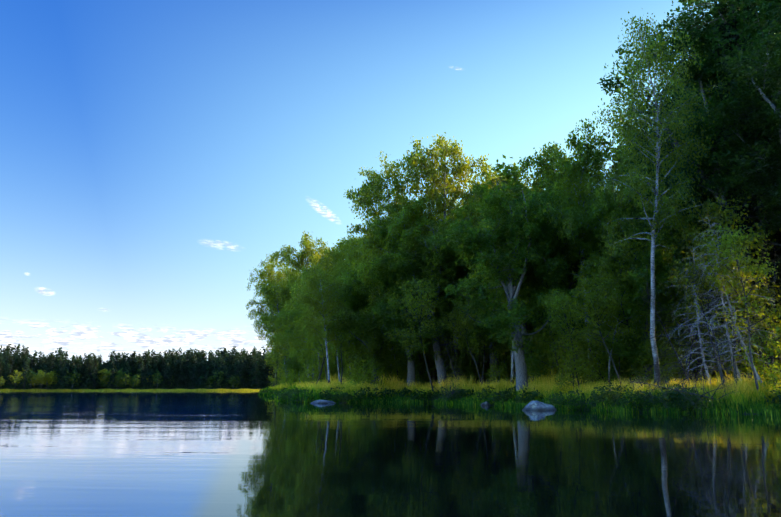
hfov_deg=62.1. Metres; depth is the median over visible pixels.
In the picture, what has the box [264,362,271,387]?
spruce tree
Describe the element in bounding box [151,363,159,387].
spruce tree
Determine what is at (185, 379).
spruce tree
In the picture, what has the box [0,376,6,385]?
birch tree
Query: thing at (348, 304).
birch tree
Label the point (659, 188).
birch tree
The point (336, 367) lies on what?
shrub
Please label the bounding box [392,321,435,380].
shrub
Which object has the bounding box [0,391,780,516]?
lake water
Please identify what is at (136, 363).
spruce tree
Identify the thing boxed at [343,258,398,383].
tree
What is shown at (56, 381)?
spruce tree
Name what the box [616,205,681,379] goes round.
birch tree
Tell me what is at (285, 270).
birch tree
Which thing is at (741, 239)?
alder tree
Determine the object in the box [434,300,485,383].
alder tree
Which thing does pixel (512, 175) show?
oak tree
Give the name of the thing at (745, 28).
tall oak tree
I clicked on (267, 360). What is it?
birch tree
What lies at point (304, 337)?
birch tree
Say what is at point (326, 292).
birch tree
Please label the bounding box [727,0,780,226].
tall oak tree
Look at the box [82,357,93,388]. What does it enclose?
spruce tree
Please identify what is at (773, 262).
tree
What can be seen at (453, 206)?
birch tree
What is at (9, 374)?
spruce tree
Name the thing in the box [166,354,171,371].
spruce tree
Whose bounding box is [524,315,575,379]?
shrub
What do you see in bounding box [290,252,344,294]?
golden birch tree
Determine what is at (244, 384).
spruce tree
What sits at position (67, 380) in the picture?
spruce tree
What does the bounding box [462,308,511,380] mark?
alder tree
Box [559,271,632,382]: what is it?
alder tree
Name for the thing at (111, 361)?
spruce tree
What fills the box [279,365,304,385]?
shrub
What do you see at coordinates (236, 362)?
spruce tree
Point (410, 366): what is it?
oak tree
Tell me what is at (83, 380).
spruce tree
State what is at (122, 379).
birch tree
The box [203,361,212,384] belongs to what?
spruce tree
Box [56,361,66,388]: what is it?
spruce tree
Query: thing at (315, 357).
oak tree
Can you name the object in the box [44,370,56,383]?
birch tree
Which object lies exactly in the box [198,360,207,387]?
spruce tree
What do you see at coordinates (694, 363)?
tree
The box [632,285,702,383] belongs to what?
snag tree
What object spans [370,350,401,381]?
shrub
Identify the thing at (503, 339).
alder tree
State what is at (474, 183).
birch tree
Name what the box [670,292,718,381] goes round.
snag tree
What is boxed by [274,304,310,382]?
birch tree
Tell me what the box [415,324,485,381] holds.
shrub
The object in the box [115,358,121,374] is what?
spruce tree
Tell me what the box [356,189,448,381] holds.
birch tree
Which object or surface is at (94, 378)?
spruce tree
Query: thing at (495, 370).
shrub
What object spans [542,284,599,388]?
alder tree
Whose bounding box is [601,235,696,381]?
oak tree
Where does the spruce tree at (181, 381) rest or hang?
on the ground at (641, 410)
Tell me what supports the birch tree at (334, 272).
on the ground at (641, 410)
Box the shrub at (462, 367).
[446,353,480,383]
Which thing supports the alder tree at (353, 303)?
on the ground at (641, 410)
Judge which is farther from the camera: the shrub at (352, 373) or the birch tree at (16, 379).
the birch tree at (16, 379)
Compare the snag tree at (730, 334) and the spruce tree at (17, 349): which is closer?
the snag tree at (730, 334)
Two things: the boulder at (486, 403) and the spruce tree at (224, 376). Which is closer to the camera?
the boulder at (486, 403)
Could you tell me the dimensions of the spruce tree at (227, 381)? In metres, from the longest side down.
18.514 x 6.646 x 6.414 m
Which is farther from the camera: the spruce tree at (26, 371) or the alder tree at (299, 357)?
the spruce tree at (26, 371)
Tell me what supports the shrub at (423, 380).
on the ground at (641, 410)
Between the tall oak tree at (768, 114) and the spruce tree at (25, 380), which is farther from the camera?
the spruce tree at (25, 380)
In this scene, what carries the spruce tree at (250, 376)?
on the ground at (641, 410)
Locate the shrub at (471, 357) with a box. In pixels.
[461,333,489,379]
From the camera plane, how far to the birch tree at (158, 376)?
445.84 m
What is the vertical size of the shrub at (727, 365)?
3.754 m
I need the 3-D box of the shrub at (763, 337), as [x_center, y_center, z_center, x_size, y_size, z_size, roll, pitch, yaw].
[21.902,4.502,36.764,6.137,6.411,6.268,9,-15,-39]
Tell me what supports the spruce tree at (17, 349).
on the ground at (641, 410)
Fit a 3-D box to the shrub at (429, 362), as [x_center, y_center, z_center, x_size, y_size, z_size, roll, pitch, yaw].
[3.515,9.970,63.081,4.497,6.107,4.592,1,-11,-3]
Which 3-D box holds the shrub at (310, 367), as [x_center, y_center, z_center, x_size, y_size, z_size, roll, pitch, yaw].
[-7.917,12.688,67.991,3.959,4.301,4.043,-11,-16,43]
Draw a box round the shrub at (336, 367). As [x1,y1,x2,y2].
[323,348,346,377]
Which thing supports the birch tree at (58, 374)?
on the ground at (641, 410)
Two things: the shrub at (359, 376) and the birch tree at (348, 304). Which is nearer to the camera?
the shrub at (359, 376)
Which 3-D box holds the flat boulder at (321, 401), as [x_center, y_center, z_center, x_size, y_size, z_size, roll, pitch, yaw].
[-4.894,10.480,46.392,2.334,0.775,1.294,1,-11,-4]
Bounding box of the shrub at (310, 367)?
[298,360,332,384]
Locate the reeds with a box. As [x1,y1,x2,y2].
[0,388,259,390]
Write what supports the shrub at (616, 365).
on the ground at (641, 410)
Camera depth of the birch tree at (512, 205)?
58.19 m
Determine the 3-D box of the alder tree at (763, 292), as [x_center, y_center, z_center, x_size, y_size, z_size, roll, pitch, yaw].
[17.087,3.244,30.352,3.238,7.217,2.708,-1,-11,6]
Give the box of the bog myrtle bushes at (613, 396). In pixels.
[259,383,780,412]
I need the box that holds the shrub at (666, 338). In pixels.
[623,314,694,385]
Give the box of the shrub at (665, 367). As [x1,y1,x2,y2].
[628,340,690,387]
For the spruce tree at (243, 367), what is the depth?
441.38 m
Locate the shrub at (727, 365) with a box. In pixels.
[696,330,744,380]
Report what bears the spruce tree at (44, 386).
on the ground at (641, 410)
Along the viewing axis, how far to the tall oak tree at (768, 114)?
31.13 m
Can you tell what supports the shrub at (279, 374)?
on the ground at (641, 410)
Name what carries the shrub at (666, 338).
on the ground at (641, 410)
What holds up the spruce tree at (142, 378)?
on the ground at (641, 410)
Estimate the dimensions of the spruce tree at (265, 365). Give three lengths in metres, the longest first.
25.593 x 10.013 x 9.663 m
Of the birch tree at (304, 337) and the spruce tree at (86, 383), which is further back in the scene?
the spruce tree at (86, 383)
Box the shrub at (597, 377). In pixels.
[569,336,637,383]
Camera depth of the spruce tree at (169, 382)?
447.18 m
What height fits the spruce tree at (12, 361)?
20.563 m
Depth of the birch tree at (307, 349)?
69.39 m
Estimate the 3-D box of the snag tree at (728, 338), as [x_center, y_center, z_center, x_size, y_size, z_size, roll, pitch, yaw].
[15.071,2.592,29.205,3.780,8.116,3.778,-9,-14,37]
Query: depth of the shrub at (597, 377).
37.68 m
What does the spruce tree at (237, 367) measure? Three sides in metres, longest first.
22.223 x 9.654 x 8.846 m
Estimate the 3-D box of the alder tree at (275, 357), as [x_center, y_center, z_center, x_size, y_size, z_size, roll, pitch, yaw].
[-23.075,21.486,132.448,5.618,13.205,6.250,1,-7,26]
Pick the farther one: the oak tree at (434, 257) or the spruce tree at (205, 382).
the spruce tree at (205, 382)
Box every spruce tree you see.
[0,358,6,377]
[0,361,4,388]
[2,363,13,388]
[5,366,14,388]
[9,347,14,356]
[9,358,15,371]
[12,344,20,355]
[17,362,29,389]
[18,358,29,388]
[28,352,39,385]
[34,363,49,387]
[37,356,44,385]
[42,366,51,388]
[48,353,56,388]
[50,364,64,389]
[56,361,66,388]
[62,369,71,388]
[67,356,75,387]
[71,358,82,389]
[73,358,84,388]
[77,364,86,388]
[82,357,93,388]
[83,360,95,389]
[87,356,100,389]
[104,357,114,386]
[107,362,116,388]
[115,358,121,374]
[121,362,131,388]
[126,351,135,369]
[132,360,138,373]
[138,357,146,388]
[138,358,152,388]
[143,351,147,363]
[146,349,152,371]
[146,370,153,388]
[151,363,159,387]
[157,362,168,388]
[158,363,169,388]
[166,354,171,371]
[166,366,174,389]
[170,360,179,387]
[171,352,179,365]
[174,359,183,388]
[176,367,183,388]
[182,358,188,374]
[183,370,188,388]
[187,358,196,386]
[187,364,196,388]
[189,364,196,388]
[190,354,195,368]
[195,367,204,388]
[198,360,206,388]
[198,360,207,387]
[202,366,209,388]
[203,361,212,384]
[208,352,215,382]
[210,363,216,388]
[212,354,222,388]
[212,374,218,388]
[215,363,222,388]
[217,357,228,387]
[221,366,226,388]
[223,365,232,388]
[225,354,233,371]
[230,352,239,373]
[230,354,236,387]
[230,358,240,388]
[235,361,244,388]
[238,363,248,388]
[240,357,247,385]
[242,368,251,388]
[247,362,254,387]
[249,357,259,388]
[251,353,261,387]
[252,364,261,388]
[257,360,264,389]
[259,367,266,388]
[261,354,271,387]
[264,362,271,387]
[269,354,279,386]
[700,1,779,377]
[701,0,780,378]
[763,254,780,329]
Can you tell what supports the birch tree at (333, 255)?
on the ground at (641, 410)
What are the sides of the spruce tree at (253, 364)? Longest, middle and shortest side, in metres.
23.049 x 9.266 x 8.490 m
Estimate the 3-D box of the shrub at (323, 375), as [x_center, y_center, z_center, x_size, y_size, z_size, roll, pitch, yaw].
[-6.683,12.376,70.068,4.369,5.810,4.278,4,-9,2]
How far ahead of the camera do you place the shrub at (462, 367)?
53.21 m
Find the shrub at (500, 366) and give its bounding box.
[475,343,543,379]
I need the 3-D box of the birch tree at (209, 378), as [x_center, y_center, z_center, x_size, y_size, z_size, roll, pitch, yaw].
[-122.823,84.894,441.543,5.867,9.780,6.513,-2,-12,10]
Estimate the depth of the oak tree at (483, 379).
61.53 m
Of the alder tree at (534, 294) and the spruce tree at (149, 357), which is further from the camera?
the spruce tree at (149, 357)
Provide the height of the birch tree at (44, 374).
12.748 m
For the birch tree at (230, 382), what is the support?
on the ground at (641, 410)
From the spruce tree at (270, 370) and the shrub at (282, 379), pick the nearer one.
the shrub at (282, 379)
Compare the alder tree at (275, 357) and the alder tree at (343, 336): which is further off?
the alder tree at (275, 357)
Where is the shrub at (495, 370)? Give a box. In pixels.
[485,360,514,384]
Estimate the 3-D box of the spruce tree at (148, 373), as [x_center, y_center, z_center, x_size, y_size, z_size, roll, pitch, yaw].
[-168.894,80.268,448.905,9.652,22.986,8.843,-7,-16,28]
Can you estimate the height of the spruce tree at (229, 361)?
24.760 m
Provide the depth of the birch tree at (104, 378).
441.99 m
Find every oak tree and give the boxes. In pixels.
[279,311,313,376]
[300,292,340,372]
[325,296,419,382]
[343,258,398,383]
[368,235,458,386]
[369,215,487,384]
[417,273,467,381]
[427,182,560,380]
[440,177,582,390]
[452,212,533,382]
[460,300,490,383]
[464,155,655,345]
[515,195,622,377]
[574,196,713,378]
[597,0,778,380]
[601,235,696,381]
[605,207,780,384]
[610,107,712,377]
[631,43,738,378]
[649,238,722,383]
[670,0,765,104]
[702,4,780,245]
[705,0,780,187]
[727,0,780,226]
[764,0,780,237]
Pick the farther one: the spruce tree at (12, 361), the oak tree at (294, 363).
the spruce tree at (12, 361)
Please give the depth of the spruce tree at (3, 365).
435.91 m
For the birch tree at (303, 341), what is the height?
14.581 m
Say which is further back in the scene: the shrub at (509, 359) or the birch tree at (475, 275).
the shrub at (509, 359)
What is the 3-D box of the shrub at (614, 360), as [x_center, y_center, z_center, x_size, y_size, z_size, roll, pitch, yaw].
[17.230,5.900,48.359,8.730,9.120,8.915,2,-12,-12]
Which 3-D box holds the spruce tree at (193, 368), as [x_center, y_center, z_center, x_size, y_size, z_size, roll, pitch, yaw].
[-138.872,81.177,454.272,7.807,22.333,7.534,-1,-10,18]
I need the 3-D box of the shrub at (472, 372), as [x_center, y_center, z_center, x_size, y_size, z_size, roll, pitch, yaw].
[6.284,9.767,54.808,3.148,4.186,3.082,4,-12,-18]
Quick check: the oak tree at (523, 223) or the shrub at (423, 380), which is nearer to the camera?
the oak tree at (523, 223)
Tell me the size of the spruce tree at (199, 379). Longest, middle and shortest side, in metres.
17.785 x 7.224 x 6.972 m
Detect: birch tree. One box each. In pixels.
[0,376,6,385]
[7,370,23,388]
[23,370,37,388]
[31,375,39,385]
[32,371,46,382]
[37,372,47,388]
[42,372,52,385]
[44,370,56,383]
[53,371,65,385]
[63,370,81,386]
[97,368,107,381]
[100,373,110,387]
[112,374,123,388]
[117,373,126,386]
[120,374,131,384]
[129,376,136,387]
[133,374,140,384]
[152,369,162,386]
[206,377,212,388]
[215,370,227,388]
[228,375,236,386]
[246,254,298,380]
[251,277,291,349]
[263,265,301,299]
[263,334,282,385]
[266,303,290,373]
[267,231,332,355]
[272,264,351,378]
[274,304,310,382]
[276,292,313,380]
[281,287,301,327]
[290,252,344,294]
[290,279,339,378]
[292,265,354,382]
[293,286,318,379]
[295,237,349,280]
[298,259,351,293]
[304,281,361,381]
[320,269,367,373]
[333,150,433,355]
[336,238,365,279]
[339,219,382,280]
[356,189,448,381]
[358,289,424,375]
[359,287,414,378]
[373,132,513,373]
[428,213,458,381]
[439,197,460,222]
[454,161,520,217]
[466,197,571,383]
[484,174,533,378]
[513,141,610,367]
[514,118,651,382]
[529,153,625,379]
[574,11,744,387]
[577,261,658,381]
[616,163,706,367]
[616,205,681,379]
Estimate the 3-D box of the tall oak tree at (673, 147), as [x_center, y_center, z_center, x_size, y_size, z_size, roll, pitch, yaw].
[24.628,-5.177,47.311,11.710,28.548,12.438,8,-14,-34]
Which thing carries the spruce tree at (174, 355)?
on the ground at (641, 410)
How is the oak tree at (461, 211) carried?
on the ground at (641, 410)
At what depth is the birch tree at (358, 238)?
83.04 m
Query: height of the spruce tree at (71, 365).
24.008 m
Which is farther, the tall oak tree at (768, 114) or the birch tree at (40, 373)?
the birch tree at (40, 373)
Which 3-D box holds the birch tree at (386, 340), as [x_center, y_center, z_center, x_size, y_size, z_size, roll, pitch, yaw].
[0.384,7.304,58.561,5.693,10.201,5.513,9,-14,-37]
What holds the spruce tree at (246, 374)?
on the ground at (641, 410)
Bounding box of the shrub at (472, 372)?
[449,352,479,382]
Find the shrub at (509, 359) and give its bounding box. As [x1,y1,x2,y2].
[489,332,542,382]
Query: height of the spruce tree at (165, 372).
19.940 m
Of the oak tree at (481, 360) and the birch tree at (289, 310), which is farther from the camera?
the birch tree at (289, 310)
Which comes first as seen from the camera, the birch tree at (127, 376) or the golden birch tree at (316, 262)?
the golden birch tree at (316, 262)
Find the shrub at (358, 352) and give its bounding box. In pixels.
[343,342,372,381]
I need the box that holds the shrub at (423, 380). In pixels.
[399,357,432,384]
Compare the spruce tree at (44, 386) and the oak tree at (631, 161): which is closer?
the oak tree at (631, 161)
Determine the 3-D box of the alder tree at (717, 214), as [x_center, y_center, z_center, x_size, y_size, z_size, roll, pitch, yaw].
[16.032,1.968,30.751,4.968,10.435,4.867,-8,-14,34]
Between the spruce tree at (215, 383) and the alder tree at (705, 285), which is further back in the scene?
the spruce tree at (215, 383)
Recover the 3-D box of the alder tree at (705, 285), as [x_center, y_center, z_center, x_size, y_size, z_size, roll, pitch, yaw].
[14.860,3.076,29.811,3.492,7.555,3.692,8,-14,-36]
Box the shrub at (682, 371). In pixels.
[666,341,711,381]
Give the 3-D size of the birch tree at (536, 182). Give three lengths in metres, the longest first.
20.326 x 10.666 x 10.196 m
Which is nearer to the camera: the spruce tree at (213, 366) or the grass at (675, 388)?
the grass at (675, 388)
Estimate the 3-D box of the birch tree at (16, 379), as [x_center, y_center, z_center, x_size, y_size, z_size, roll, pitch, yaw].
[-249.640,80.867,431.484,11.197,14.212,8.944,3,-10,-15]
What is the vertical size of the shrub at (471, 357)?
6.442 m
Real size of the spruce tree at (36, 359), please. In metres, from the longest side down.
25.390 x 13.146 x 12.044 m
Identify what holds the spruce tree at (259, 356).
on the ground at (641, 410)
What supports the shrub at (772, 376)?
on the ground at (641, 410)
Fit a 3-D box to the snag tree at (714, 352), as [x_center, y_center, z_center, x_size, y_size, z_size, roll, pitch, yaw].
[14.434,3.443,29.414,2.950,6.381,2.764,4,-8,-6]
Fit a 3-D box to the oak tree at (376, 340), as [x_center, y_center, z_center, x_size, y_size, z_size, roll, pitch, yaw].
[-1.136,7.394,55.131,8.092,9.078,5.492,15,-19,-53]
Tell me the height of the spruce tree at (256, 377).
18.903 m
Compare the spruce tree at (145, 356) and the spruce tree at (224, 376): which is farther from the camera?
the spruce tree at (145, 356)
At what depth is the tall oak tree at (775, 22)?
40.40 m
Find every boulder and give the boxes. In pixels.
[311,400,335,402]
[481,401,490,405]
[522,400,555,409]
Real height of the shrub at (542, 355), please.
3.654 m
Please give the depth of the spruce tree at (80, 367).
445.88 m
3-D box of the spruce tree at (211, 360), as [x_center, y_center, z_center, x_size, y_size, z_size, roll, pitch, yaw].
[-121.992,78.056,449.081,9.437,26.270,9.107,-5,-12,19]
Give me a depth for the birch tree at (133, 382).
440.84 m
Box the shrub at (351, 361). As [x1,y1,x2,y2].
[340,340,387,377]
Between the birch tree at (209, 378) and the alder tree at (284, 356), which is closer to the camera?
the alder tree at (284, 356)
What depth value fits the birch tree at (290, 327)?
90.94 m
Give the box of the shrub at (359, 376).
[347,353,383,386]
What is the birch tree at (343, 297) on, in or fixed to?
on the ground at (641, 410)
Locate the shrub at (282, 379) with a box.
[276,374,284,385]
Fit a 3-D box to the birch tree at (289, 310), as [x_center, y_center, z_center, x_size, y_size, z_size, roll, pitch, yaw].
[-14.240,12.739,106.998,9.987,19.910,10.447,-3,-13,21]
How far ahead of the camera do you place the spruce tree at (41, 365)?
449.93 m
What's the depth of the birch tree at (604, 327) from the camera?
35.83 m
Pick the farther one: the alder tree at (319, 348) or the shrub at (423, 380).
the alder tree at (319, 348)
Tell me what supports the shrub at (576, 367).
on the ground at (641, 410)
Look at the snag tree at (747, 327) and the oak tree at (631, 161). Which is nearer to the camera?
the snag tree at (747, 327)
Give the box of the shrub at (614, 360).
[573,316,641,377]
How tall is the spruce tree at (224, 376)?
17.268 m
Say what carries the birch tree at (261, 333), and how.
on the ground at (641, 410)
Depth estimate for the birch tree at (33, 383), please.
436.34 m
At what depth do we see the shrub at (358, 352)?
61.10 m
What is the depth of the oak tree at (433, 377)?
62.03 m
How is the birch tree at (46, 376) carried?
on the ground at (641, 410)
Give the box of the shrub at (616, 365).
[565,308,630,382]
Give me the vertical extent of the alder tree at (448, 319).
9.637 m
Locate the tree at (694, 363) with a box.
[658,298,746,383]
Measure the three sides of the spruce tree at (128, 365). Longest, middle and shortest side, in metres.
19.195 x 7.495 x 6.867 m
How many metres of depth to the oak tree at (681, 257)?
39.38 m
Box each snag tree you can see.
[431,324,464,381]
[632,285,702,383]
[660,247,738,383]
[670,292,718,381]
[672,267,740,386]
[679,230,766,378]
[682,215,779,384]
[688,261,762,382]
[690,244,780,384]
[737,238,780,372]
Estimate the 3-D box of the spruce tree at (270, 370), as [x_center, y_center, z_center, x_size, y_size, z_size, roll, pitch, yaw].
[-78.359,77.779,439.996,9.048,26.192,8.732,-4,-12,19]
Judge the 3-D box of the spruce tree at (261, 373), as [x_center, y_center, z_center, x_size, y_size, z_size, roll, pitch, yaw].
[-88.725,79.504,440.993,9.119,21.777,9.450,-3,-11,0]
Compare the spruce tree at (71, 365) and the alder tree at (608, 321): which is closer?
the alder tree at (608, 321)
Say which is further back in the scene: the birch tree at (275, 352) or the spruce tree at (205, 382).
the spruce tree at (205, 382)
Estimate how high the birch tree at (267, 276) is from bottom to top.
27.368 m
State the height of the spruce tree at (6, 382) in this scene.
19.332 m
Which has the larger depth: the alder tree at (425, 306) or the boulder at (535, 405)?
the alder tree at (425, 306)
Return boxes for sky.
[0,0,768,364]
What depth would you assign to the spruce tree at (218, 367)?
440.40 m
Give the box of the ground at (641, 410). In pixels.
[15,367,780,413]
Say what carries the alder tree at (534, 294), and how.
on the ground at (641, 410)
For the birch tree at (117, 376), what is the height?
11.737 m
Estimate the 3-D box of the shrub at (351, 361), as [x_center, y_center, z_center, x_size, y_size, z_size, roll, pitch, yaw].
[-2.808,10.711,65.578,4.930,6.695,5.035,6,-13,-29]
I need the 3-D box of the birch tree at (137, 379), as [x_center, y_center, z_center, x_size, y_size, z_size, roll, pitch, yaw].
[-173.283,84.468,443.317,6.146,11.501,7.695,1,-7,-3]
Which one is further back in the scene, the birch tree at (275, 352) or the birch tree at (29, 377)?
the birch tree at (29, 377)
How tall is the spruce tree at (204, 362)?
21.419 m
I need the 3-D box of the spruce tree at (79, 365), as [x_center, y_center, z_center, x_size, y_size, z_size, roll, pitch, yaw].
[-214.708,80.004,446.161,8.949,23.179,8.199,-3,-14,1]
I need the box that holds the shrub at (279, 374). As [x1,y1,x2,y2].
[268,366,285,385]
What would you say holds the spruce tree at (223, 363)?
on the ground at (641, 410)
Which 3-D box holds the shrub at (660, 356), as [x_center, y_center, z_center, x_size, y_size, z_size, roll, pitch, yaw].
[18.261,5.380,43.369,8.061,8.246,7.893,0,-11,-1]
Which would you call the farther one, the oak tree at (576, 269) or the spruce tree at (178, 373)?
the spruce tree at (178, 373)
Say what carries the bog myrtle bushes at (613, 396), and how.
on the ground at (641, 410)
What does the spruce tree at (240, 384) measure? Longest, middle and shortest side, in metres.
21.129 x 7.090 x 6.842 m
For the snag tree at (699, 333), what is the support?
on the ground at (641, 410)
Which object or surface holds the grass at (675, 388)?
on the ground at (641, 410)
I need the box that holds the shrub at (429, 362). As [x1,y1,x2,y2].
[422,336,437,383]
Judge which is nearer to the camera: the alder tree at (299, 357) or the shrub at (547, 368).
the shrub at (547, 368)
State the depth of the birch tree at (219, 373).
438.01 m
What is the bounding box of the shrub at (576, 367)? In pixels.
[549,329,606,393]
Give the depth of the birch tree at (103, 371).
446.54 m
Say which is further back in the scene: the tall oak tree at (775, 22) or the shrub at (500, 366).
the shrub at (500, 366)
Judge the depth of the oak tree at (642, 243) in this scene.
39.80 m
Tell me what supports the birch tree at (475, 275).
on the ground at (641, 410)
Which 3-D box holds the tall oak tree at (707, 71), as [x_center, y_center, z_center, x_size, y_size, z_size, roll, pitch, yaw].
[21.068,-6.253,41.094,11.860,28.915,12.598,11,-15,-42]
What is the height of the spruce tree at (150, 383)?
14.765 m
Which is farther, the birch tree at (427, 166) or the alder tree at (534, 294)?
the birch tree at (427, 166)
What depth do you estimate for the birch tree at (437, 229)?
70.79 m
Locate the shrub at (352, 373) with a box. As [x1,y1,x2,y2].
[347,368,368,382]
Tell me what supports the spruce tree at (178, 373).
on the ground at (641, 410)
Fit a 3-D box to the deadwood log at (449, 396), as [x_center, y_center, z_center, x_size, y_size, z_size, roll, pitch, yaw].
[4.036,9.817,46.456,2.549,2.667,6.274,3,-12,-13]
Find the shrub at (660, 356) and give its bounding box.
[611,306,711,378]
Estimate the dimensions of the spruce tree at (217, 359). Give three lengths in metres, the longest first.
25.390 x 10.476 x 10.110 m
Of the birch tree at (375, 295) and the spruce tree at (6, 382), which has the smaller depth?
the birch tree at (375, 295)
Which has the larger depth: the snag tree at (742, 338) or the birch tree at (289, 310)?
the birch tree at (289, 310)
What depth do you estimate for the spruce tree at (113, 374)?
441.03 m
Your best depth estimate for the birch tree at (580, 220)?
40.26 m
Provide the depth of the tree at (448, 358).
49.61 m
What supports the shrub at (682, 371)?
on the ground at (641, 410)
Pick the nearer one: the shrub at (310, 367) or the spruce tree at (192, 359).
the shrub at (310, 367)
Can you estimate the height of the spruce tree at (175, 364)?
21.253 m
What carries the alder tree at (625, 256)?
on the ground at (641, 410)
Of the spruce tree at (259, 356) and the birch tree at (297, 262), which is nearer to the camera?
the birch tree at (297, 262)
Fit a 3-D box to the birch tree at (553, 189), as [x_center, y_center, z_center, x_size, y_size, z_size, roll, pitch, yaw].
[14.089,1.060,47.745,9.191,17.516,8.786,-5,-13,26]
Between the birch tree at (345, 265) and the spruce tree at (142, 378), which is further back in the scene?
the spruce tree at (142, 378)
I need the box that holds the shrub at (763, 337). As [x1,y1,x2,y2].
[737,283,780,373]
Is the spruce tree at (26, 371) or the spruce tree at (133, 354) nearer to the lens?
the spruce tree at (26, 371)
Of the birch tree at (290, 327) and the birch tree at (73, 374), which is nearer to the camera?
the birch tree at (290, 327)
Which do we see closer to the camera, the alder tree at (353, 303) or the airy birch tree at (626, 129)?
the airy birch tree at (626, 129)
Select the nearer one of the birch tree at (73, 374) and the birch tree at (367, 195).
the birch tree at (367, 195)
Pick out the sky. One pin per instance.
(153, 153)
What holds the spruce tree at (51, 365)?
on the ground at (641, 410)
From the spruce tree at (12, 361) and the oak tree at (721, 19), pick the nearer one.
the oak tree at (721, 19)
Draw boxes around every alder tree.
[267,331,283,385]
[269,323,291,379]
[293,261,362,383]
[295,335,311,371]
[300,310,343,382]
[322,308,358,383]
[382,276,446,391]
[432,290,469,371]
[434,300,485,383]
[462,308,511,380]
[487,297,535,356]
[522,284,579,380]
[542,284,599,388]
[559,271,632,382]
[570,239,667,380]
[579,274,624,381]
[657,246,752,384]
[670,189,780,384]
[699,217,780,390]
[716,258,780,381]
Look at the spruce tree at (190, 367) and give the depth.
448.29 m
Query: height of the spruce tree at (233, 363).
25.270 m
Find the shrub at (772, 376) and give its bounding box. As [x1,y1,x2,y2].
[728,322,780,389]
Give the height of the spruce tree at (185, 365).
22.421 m
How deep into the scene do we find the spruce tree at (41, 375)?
446.46 m
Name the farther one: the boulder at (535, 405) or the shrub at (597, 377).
the shrub at (597, 377)
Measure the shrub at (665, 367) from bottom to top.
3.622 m
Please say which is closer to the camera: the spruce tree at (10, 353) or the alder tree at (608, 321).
the alder tree at (608, 321)
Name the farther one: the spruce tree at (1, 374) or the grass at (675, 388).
the spruce tree at (1, 374)
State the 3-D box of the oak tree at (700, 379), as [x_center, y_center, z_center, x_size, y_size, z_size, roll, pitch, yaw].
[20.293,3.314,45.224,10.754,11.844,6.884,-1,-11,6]
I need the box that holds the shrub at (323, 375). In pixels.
[312,352,346,379]
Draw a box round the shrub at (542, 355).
[527,346,560,379]
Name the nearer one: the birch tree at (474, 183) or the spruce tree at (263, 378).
the birch tree at (474, 183)

